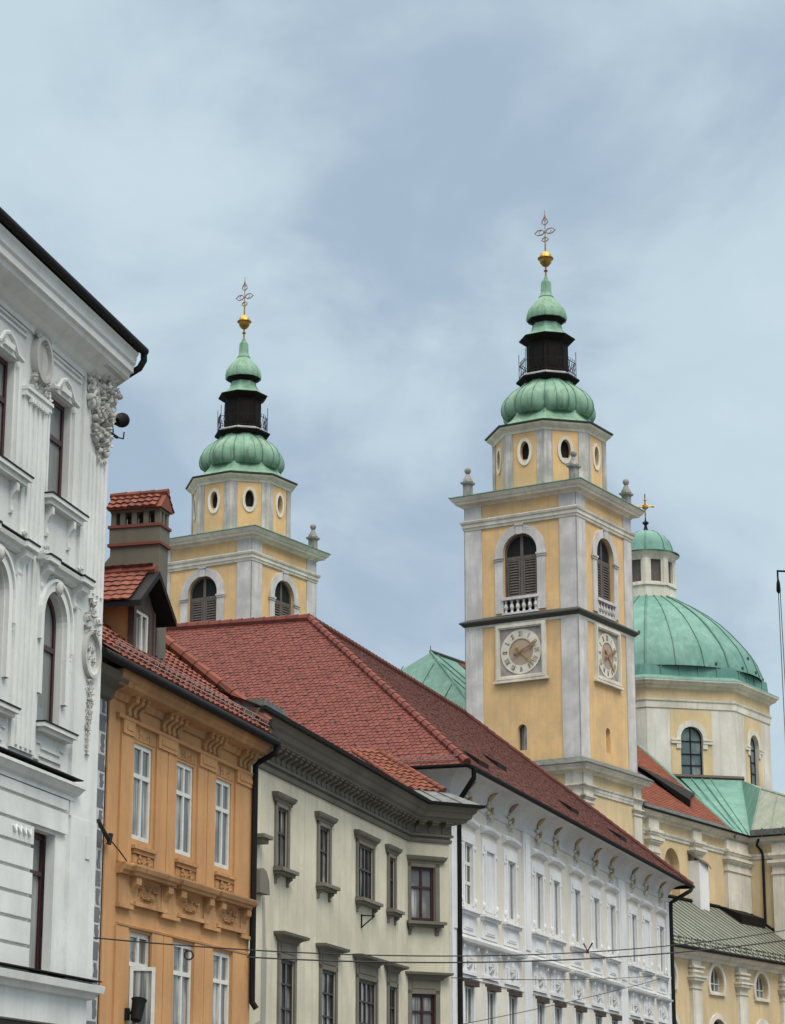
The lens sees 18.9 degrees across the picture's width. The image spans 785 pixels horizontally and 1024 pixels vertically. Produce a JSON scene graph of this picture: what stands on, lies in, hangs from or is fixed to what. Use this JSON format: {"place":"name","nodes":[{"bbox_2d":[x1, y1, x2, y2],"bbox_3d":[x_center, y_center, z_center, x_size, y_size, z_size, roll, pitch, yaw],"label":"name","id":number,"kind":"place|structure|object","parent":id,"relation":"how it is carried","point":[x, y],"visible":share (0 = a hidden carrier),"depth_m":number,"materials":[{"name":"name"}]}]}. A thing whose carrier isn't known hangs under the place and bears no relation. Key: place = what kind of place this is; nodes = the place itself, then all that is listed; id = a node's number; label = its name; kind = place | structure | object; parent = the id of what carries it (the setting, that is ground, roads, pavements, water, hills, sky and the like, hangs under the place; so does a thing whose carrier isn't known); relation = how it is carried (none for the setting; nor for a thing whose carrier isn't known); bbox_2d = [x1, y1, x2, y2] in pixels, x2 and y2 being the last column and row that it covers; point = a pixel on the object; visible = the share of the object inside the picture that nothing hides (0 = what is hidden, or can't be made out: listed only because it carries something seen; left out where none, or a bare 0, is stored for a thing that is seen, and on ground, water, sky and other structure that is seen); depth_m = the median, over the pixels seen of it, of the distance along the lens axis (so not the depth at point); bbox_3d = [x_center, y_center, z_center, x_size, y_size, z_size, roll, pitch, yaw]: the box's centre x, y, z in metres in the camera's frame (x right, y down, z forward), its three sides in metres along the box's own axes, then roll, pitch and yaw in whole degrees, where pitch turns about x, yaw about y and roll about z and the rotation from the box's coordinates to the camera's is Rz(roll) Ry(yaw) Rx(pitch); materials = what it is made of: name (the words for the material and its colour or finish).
{"place":"outdoors","nodes":[
{"label":"outdoors","id":0,"kind":"place"},
{"bbox_2d":[86,489,280,1023],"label":"ochre house","id":1,"kind":"structure","parent":0,"point":[182,745],"depth_m":46.69,"materials":[{"name":"paint"}]},
{"bbox_2d":[96,819,126,861],"bbox_3d":[-5.139,5.967,42.793,0.171,0.590,1.558,-3,-16,12],"label":"service cable","id":2,"kind":"object","parent":1,"relation":"attached to","point":[108,837],"visible":1,"depth_m":42.77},
{"bbox_2d":[124,997,146,1022],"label":"wall lamp","id":3,"kind":"object","parent":1,"relation":"attached to","point":[137,1008],"visible":1,"depth_m":43.20,"materials":[{"name":"metal"}]},
{"bbox_2d":[128,932,148,996],"bbox_3d":[-4.821,9.058,44.054,0.089,2.320,1.070,-4,-16,15],"label":"window","id":4,"kind":"structure","parent":1,"relation":"in","point":[138,957],"depth_m":44.29,"materials":[{"name":"white paint"}]},
{"bbox_2d":[132,743,150,843],"bbox_3d":[-4.832,5.367,44.924,0.089,1.820,0.940,-4,-16,15],"label":"window","id":5,"kind":"structure","parent":1,"relation":"in","point":[142,755],"depth_m":45.00,"materials":[{"name":"grey glass"}]},
{"bbox_2d":[172,942,190,1023],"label":"window","id":6,"kind":"structure","parent":1,"relation":"in","point":[182,967],"depth_m":46.33,"materials":[{"name":"white paint"}]},
{"bbox_2d":[175,761,191,856],"bbox_3d":[-4.215,5.943,47.042,0.089,1.820,0.940,-4,-16,15],"label":"window","id":7,"kind":"structure","parent":1,"relation":"in","point":[184,772],"depth_m":47.12,"materials":[{"name":"white paint"}]},
{"bbox_2d":[212,951,228,1023],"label":"window","id":8,"kind":"structure","parent":1,"relation":"in","point":[220,1007],"depth_m":48.45,"materials":[{"name":"white paint"}]},
{"bbox_2d":[214,778,229,869],"bbox_3d":[-3.602,6.519,49.163,0.089,1.820,0.940,-4,-16,15],"label":"window","id":9,"kind":"structure","parent":1,"relation":"in","point":[222,788],"depth_m":49.25,"materials":[{"name":"white paint"}]},
{"bbox_2d":[247,940,784,962],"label":"overhead cable","id":10,"kind":"object","parent":1,"relation":"attached to","point":[509,961],"visible":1,"depth_m":54.24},
{"bbox_2d":[0,0,784,793],"label":"sky","id":11,"kind":"structure","parent":0,"point":[380,177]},
{"bbox_3d":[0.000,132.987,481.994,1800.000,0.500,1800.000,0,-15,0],"label":"ground","id":12,"kind":"structure","parent":0,"visible":0},
{"bbox_2d":[0,207,148,1023],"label":"white palazzo","id":13,"kind":"structure","parent":12,"relation":"on","point":[71,347],"depth_m":39.44,"materials":[{"name":"grey paint"}]},
{"bbox_2d":[0,356,7,455],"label":"window","id":14,"kind":"structure","parent":13,"relation":"in","point":[3,363],"depth_m":38.62,"materials":[{"name":"paint"}]},
{"bbox_2d":[27,832,43,972],"bbox_3d":[-5.978,6.403,38.555,0.089,2.340,1.050,-4,-16,13],"label":"window","id":15,"kind":"structure","parent":13,"relation":"in","point":[38,847],"depth_m":38.90,"materials":[{"name":"glass"}]},
{"bbox_2d":[37,597,55,721],"bbox_3d":[-5.895,2.497,39.604,0.089,2.290,0.990,-4,-16,13],"label":"window","id":16,"kind":"structure","parent":13,"relation":"in","point":[44,700],"depth_m":39.87,"materials":[{"name":"paint"}]},
{"bbox_2d":[48,397,63,495],"bbox_3d":[-5.895,-1.059,40.570,0.089,1.840,0.990,-4,-16,13],"label":"window","id":17,"kind":"structure","parent":13,"relation":"in","point":[57,416],"depth_m":40.83,"materials":[{"name":"paint"}]},
{"bbox_2d":[110,413,129,439],"bbox_3d":[-5.121,-1.647,43.497,0.273,0.610,0.994,-4,-16,13],"label":"floodlight","id":18,"kind":"object","parent":13,"relation":"attached to","point":[122,420],"visible":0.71,"depth_m":43.67,"materials":[{"name":"metal"}]},
{"bbox_2d":[93,930,784,956],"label":"overhead cable","id":19,"kind":"object","parent":13,"relation":"attached to","point":[419,955],"visible":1,"depth_m":47.87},
{"bbox_2d":[184,950,193,959],"bbox_3d":[-3.920,8.530,45.350,0.205,0.205,0.036,0,-15,0],"label":"cable coil","id":20,"kind":"object","parent":19,"relation":"hanging from","point":[191,951],"visible":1,"depth_m":45.34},
{"bbox_2d":[167,282,330,622],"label":"church tower","id":21,"kind":"structure","parent":12,"relation":"on","point":[238,553],"depth_m":125.09,"materials":[{"name":"yellow paint"}]},
{"bbox_2d":[97,690,485,1023],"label":"cream house","id":22,"kind":"structure","parent":12,"relation":"on","point":[352,854],"depth_m":58.80,"materials":[{"name":"paint"}]},
{"bbox_2d":[278,807,285,866],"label":"window","id":23,"kind":"structure","parent":22,"relation":"in","point":[281,813],"depth_m":54.18,"materials":[{"name":"glass"}]},
{"bbox_2d":[280,960,292,1023],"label":"window","id":24,"kind":"structure","parent":22,"relation":"in","point":[286,966],"depth_m":53.74,"materials":[{"name":"glass"}]},
{"bbox_2d":[320,826,327,882],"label":"window","id":25,"kind":"structure","parent":22,"relation":"in","point":[323,832],"depth_m":57.36,"materials":[{"name":"glass"}]},
{"bbox_2d":[322,970,333,1023],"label":"window","id":26,"kind":"structure","parent":22,"relation":"in","point":[328,976],"depth_m":56.92,"materials":[{"name":"glass"}]},
{"bbox_2d":[359,844,370,898],"bbox_3d":[-0.766,9.296,60.678,0.089,1.380,1.440,-4,-16,14],"label":"window","id":27,"kind":"structure","parent":22,"relation":"in","point":[364,852],"depth_m":60.85,"materials":[{"name":"glass"}]},
{"bbox_2d":[359,979,374,1023],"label":"window","id":28,"kind":"structure","parent":22,"relation":"in","point":[366,988],"depth_m":60.16,"materials":[{"name":"glass"}]},
{"bbox_2d":[390,858,392,907],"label":"window","id":29,"kind":"structure","parent":22,"relation":"in","point":[391,860],"depth_m":63.29,"materials":[{"name":"glass"}]},
{"bbox_2d":[390,987,394,1023],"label":"window","id":30,"kind":"structure","parent":22,"relation":"in","point":[392,990],"depth_m":62.59,"materials":[{"name":"glass"}]},
{"bbox_2d":[411,867,433,920],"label":"window","id":31,"kind":"structure","parent":22,"relation":"in","point":[422,879],"depth_m":65.15,"materials":[{"name":"glass"}]},
{"bbox_2d":[412,994,434,1023],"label":"window","id":32,"kind":"structure","parent":22,"relation":"in","point":[423,1005],"depth_m":64.35,"materials":[{"name":"glass"}]},
{"bbox_2d":[166,613,694,1023],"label":"white townhouse","id":33,"kind":"structure","parent":12,"relation":"on","point":[542,861],"depth_m":78.43,"materials":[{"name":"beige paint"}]},
{"bbox_2d":[464,844,470,905],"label":"window","id":34,"kind":"structure","parent":33,"relation":"in","point":[467,847],"depth_m":71.03,"materials":[{"name":"white paint"}]},
{"bbox_2d":[465,986,471,1023],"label":"window","id":35,"kind":"structure","parent":33,"relation":"in","point":[468,990],"depth_m":70.00,"materials":[{"name":"white paint"}]},
{"bbox_2d":[488,991,493,1023],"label":"window","id":36,"kind":"structure","parent":33,"relation":"in","point":[490,994],"depth_m":72.31,"materials":[{"name":"grey glass"}]},
{"bbox_2d":[508,862,513,920],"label":"window","id":37,"kind":"structure","parent":33,"relation":"in","point":[510,866],"depth_m":75.63,"materials":[{"name":"white paint"}]},
{"bbox_2d":[509,996,514,1023],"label":"window","id":38,"kind":"structure","parent":33,"relation":"in","point":[511,999],"depth_m":74.61,"materials":[{"name":"grey glass"}]},
{"bbox_2d":[536,874,540,929],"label":"window","id":39,"kind":"structure","parent":33,"relation":"in","point":[538,887],"depth_m":78.90,"materials":[{"name":"white paint"}]},
{"bbox_2d":[538,1003,542,1023],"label":"window","id":40,"kind":"structure","parent":33,"relation":"in","point":[540,1011],"depth_m":77.94,"materials":[{"name":"grey glass"}]},
{"bbox_2d":[451,975,658,979],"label":"overhead cable","id":41,"kind":"object","parent":33,"relation":"attached to","point":[549,979],"visible":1,"depth_m":77.10,"materials":[{"name":"black metal"}]},
{"bbox_2d":[553,882,557,935],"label":"window","id":42,"kind":"structure","parent":33,"relation":"in","point":[555,884],"depth_m":81.08,"materials":[{"name":"grey glass"}]},
{"bbox_2d":[555,1007,559,1023],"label":"window","id":43,"kind":"structure","parent":33,"relation":"in","point":[557,1010],"depth_m":80.10,"materials":[{"name":"grey glass"}]},
{"bbox_2d":[464,978,660,1023],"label":"overhead cable","id":44,"kind":"object","parent":33,"relation":"attached to","point":[557,1004],"visible":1,"depth_m":77.93,"materials":[{"name":"black metal"}]},
{"bbox_2d":[575,891,578,943],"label":"window","id":45,"kind":"structure","parent":33,"relation":"in","point":[576,893],"depth_m":83.86,"materials":[{"name":"grey glass"}]},
{"bbox_2d":[576,1012,580,1023],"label":"window","id":46,"kind":"structure","parent":33,"relation":"in","point":[578,1015],"depth_m":82.92,"materials":[{"name":"grey glass"}]},
{"bbox_2d":[594,899,597,949],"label":"window","id":47,"kind":"structure","parent":33,"relation":"in","point":[595,901],"depth_m":86.63,"materials":[{"name":"grey glass"}]},
{"bbox_2d":[610,906,613,955],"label":"window","id":48,"kind":"structure","parent":33,"relation":"in","point":[611,908],"depth_m":89.07,"materials":[{"name":"white paint"}]},
{"bbox_2d":[632,916,635,962],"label":"window","id":49,"kind":"structure","parent":33,"relation":"in","point":[633,921],"depth_m":92.60,"materials":[{"name":"white paint"}]},
{"bbox_2d":[660,928,662,972],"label":"window","id":50,"kind":"structure","parent":33,"relation":"in","point":[661,951],"depth_m":97.54,"materials":[{"name":"grey glass"}]},
{"bbox_2d":[448,210,654,843],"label":"church tower","id":51,"kind":"structure","parent":12,"relation":"on","point":[547,625],"depth_m":114.80,"materials":[{"name":"beige paint"}]},
{"bbox_2d":[520,725,526,749],"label":"slit window","id":52,"kind":"structure","parent":51,"relation":"in","point":[523,730],"depth_m":112.76,"materials":[{"name":"grey glass"}]},
{"bbox_2d":[401,646,784,939],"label":"cathedral nave","id":53,"kind":"structure","parent":12,"relation":"on","point":[720,840],"depth_m":124.95,"materials":[{"name":"beige paint"}]},
{"bbox_2d":[665,852,671,894],"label":"nave window","id":54,"kind":"structure","parent":53,"relation":"in","point":[667,858],"depth_m":119.28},
{"bbox_2d":[632,494,778,796],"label":"crossing dome","id":55,"kind":"structure","parent":53,"relation":"on","point":[705,700],"depth_m":142.71,"materials":[{"name":"green metal"}]},
{"bbox_2d":[681,727,701,774],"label":"window","id":56,"kind":"structure","parent":55,"relation":"in","point":[691,750],"depth_m":141.27,"materials":[{"name":"glass"}]},
{"bbox_2d":[750,737,755,784],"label":"window","id":57,"kind":"structure","parent":55,"relation":"in","point":[752,758],"depth_m":144.40,"materials":[{"name":"glass"}]},
{"bbox_2d":[668,894,784,1023],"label":"side chapels","id":58,"kind":"object","parent":12,"relation":"on","point":[741,985],"visible":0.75,"depth_m":113.63,"materials":[{"name":"beige paint"}]},
{"bbox_2d":[711,968,718,991],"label":"window","id":59,"kind":"structure","parent":58,"relation":"in","point":[714,979],"depth_m":111.89,"materials":[{"name":"grey glass"}]},
{"bbox_2d":[756,976,763,998],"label":"window","id":60,"kind":"structure","parent":58,"relation":"in","point":[759,986],"depth_m":116.43,"materials":[{"name":"grey glass"}]},
{"label":"street","id":61,"kind":"structure","parent":0,"visible":0},
{"bbox_2d":[776,570,784,731],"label":"flagpole","id":62,"kind":"object","parent":61,"relation":"on","point":[778,588],"visible":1,"depth_m":51.13,"materials":[{"name":"metal"}]}
]}

